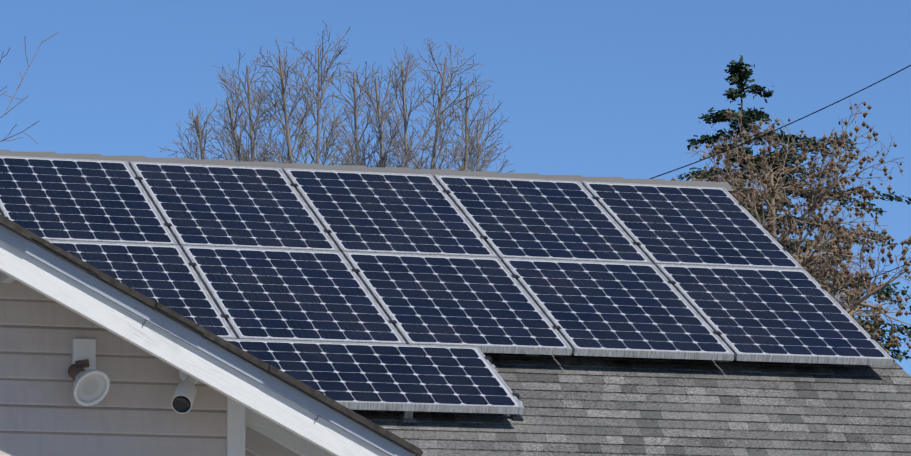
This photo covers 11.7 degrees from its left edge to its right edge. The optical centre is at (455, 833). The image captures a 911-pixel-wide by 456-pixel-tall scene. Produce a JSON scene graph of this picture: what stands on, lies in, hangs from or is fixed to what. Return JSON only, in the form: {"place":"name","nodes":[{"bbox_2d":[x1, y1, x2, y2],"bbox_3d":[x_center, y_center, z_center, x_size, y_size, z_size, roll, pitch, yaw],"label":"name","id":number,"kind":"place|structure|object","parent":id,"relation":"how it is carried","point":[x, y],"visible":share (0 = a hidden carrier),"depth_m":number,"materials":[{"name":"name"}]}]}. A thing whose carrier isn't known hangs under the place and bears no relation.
{"place":"outdoors","nodes":[
{"label":"outdoors","id":0,"kind":"place"},
{"bbox_2d":[0,272,15,282],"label":"garage lookouts","id":1,"kind":"object","parent":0,"point":[5,278],"visible":0.14,"depth_m":15.41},
{"bbox_2d":[0,32,57,143],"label":"tree branches","id":2,"kind":"object","parent":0,"point":[19,98],"visible":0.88,"depth_m":38.62,"materials":[{"name":"beige plant"}]},
{"bbox_2d":[0,271,226,455],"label":"siding wall","id":3,"kind":"structure","parent":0,"point":[43,412],"depth_m":15.55,"materials":[{"name":"white plastic"}]},
{"bbox_2d":[3,226,414,454],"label":"roof shingles","id":4,"kind":"object","parent":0,"point":[93,275],"visible":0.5,"depth_m":15.19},
{"bbox_2d":[0,215,422,455],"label":"roof edge","id":5,"kind":"object","parent":4,"relation":"on","point":[14,227],"visible":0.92,"depth_m":15.19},
{"bbox_2d":[227,397,244,455],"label":"corner trim board","id":6,"kind":"object","parent":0,"point":[235,428],"depth_m":15.70,"materials":[{"name":"white wood"}]},
{"bbox_2d":[245,406,333,455],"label":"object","id":7,"kind":"object","parent":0,"point":[264,436],"depth_m":15.81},
{"bbox_2d":[0,0,910,375],"label":"sky","id":8,"kind":"structure","parent":0,"point":[585,88],"materials":[{"name":"blue"}]},
{"bbox_2d":[649,65,910,178],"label":"power line","id":9,"kind":"object","parent":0,"point":[778,128],"visible":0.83,"depth_m":38.20,"materials":[{"name":"black"}]},
{"bbox_2d":[828,264,906,292],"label":"cable","id":10,"kind":"object","parent":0,"point":[866,279],"visible":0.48,"depth_m":58.45,"materials":[{"name":"black plastic"}]},
{"bbox_3d":[-5.057,-2.689,28.300,14.236,3.424,13.122,0,0,-17],"label":"roof deck","id":11,"kind":"object","parent":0,"visible":0},
{"bbox_2d":[350,191,910,455],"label":"roof slope","id":12,"kind":"structure","parent":11,"relation":"on","point":[573,405],"depth_m":25.88,"materials":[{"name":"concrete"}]},
{"bbox_2d":[0,150,733,190],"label":"roof ridge cap","id":13,"kind":"object","parent":12,"relation":"on","point":[580,179],"visible":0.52,"depth_m":29.40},
{"bbox_2d":[6,177,876,422],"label":"panel mounting clamps","id":14,"kind":"object","parent":12,"relation":"on","point":[407,416],"visible":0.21,"depth_m":26.68,"materials":[{"name":"metal"}]},
{"bbox_2d":[0,156,177,244],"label":"solar panel","id":15,"kind":"object","parent":14,"relation":"on","point":[82,200],"visible":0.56,"depth_m":27.55,"materials":[{"name":"glass"}]},
{"bbox_2d":[47,240,235,338],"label":"solar panel","id":16,"kind":"object","parent":14,"relation":"on","point":[166,276],"visible":0.4,"depth_m":26.45,"materials":[{"name":"glass"}]},
{"bbox_2d":[129,161,339,250],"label":"solar panel","id":17,"kind":"object","parent":14,"relation":"attached to","point":[230,206],"visible":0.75,"depth_m":27.86,"materials":[{"name":"glass"}]},
{"bbox_2d":[182,245,405,343],"bbox_3d":[-0.981,-3.208,26.456,1.000,0.042,1.650,0,26,-17],"label":"solar panel","id":18,"kind":"object","parent":14,"relation":"on","point":[287,295],"visible":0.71,"depth_m":26.42,"materials":[{"name":"glass"}]},
{"bbox_2d":[222,338,523,413],"bbox_3d":[-0.531,-2.618,25.328,1.650,0.042,1.000,0,26,-17],"label":"solar panel","id":19,"kind":"object","parent":14,"relation":"attached to","point":[403,377],"visible":0.62,"depth_m":25.35,"materials":[{"name":"glass"}]},
{"bbox_2d":[283,168,497,257],"bbox_3d":[-0.431,-3.940,28.185,1.000,0.042,1.650,0,26,-17],"label":"solar panel","id":20,"kind":"object","parent":14,"relation":"on","point":[384,212],"visible":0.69,"depth_m":28.15,"materials":[{"name":"glass"}]},
{"bbox_2d":[343,252,571,354],"bbox_3d":[-0.003,-3.208,26.746,1.000,0.042,1.650,0,26,-17],"label":"solar panel","id":21,"kind":"object","parent":14,"relation":"on","point":[486,304],"visible":0.85,"depth_m":26.68,"materials":[{"name":"glass"}]},
{"bbox_2d":[434,175,651,263],"bbox_3d":[0.547,-3.940,28.476,1.000,0.042,1.650,0,26,-17],"label":"solar panel","id":22,"kind":"object","parent":14,"relation":"on","point":[520,218],"visible":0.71,"depth_m":28.44,"materials":[{"name":"glass"}]},
{"bbox_2d":[501,258,733,360],"bbox_3d":[0.975,-3.208,27.037,1.000,0.042,1.650,0,26,-17],"label":"solar panel","id":23,"kind":"object","parent":14,"relation":"on","point":[618,309],"visible":0.88,"depth_m":26.95,"materials":[{"name":"glass"}]},
{"bbox_2d":[582,181,803,268],"bbox_3d":[1.525,-3.940,28.766,1.000,0.042,1.650,0,26,-17],"label":"solar panel","id":24,"kind":"object","parent":14,"relation":"on","point":[690,225],"visible":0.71,"depth_m":28.73,"materials":[{"name":"glass"}]},
{"bbox_2d":[656,264,892,365],"bbox_3d":[1.952,-3.208,27.327,1.000,0.042,1.650,0,26,-17],"label":"solar panel","id":25,"kind":"object","parent":14,"relation":"on","point":[776,315],"visible":0.88,"depth_m":27.24,"materials":[{"name":"glass"}]},
{"bbox_3d":[-3.591,-0.400,17.418,4.481,4.616,4.864,0,0,-17],"label":"garage","id":26,"kind":"object","parent":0,"visible":0},
{"bbox_2d":[68,339,109,405],"bbox_3d":[-1.280,-1.613,15.476,0.137,0.242,0.171,0,0,-17],"label":"flood light","id":27,"kind":"object","parent":26,"relation":"attached to","point":[91,384],"visible":1,"depth_m":15.47,"materials":[{"name":"white plastic"}]},
{"bbox_2d":[171,371,198,413],"bbox_3d":[-0.949,-1.567,15.576,0.079,0.195,0.212,0,0,8],"label":"security camera","id":28,"kind":"object","parent":26,"relation":"attached to","point":[184,397],"visible":0.79,"depth_m":15.51,"materials":[{"name":"white plastic"}]},
{"bbox_2d":[0,240,389,455],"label":"fascia board","id":29,"kind":"object","parent":26,"relation":"attached to","point":[154,340],"visible":0.75,"depth_m":15.21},
{"bbox_2d":[0,225,414,455],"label":"roof trim","id":30,"kind":"structure","parent":29,"relation":"attached to","point":[184,334],"depth_m":15.21,"materials":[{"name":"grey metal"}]},
{"label":"ground","id":31,"kind":"structure","parent":0,"visible":0},
{"bbox_2d":[158,21,514,172],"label":"bare trees","id":32,"kind":"object","parent":31,"relation":"on","point":[383,157],"visible":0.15,"depth_m":56.26,"materials":[{"name":"brown plant"}]},
{"bbox_2d":[677,101,910,348],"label":"tree","id":33,"kind":"object","parent":31,"relation":"on","point":[806,255],"visible":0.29,"depth_m":67.78,"materials":[{"name":"beige plant"}]},
{"bbox_2d":[670,101,910,353],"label":"seed clusters","id":34,"kind":"object","parent":33,"relation":"attached to","point":[834,245],"visible":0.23,"depth_m":67.67,"materials":[{"name":"plant"}]},
{"bbox_2d":[722,77,891,325],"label":"evergreen tree","id":35,"kind":"object","parent":31,"relation":"on","point":[742,169],"visible":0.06,"depth_m":84.97,"materials":[{"name":"brown plant"}]},
{"bbox_2d":[678,55,910,361],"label":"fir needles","id":36,"kind":"object","parent":35,"relation":"attached to","point":[738,70],"visible":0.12,"depth_m":84.60,"materials":[{"name":"green plant"}]}
]}

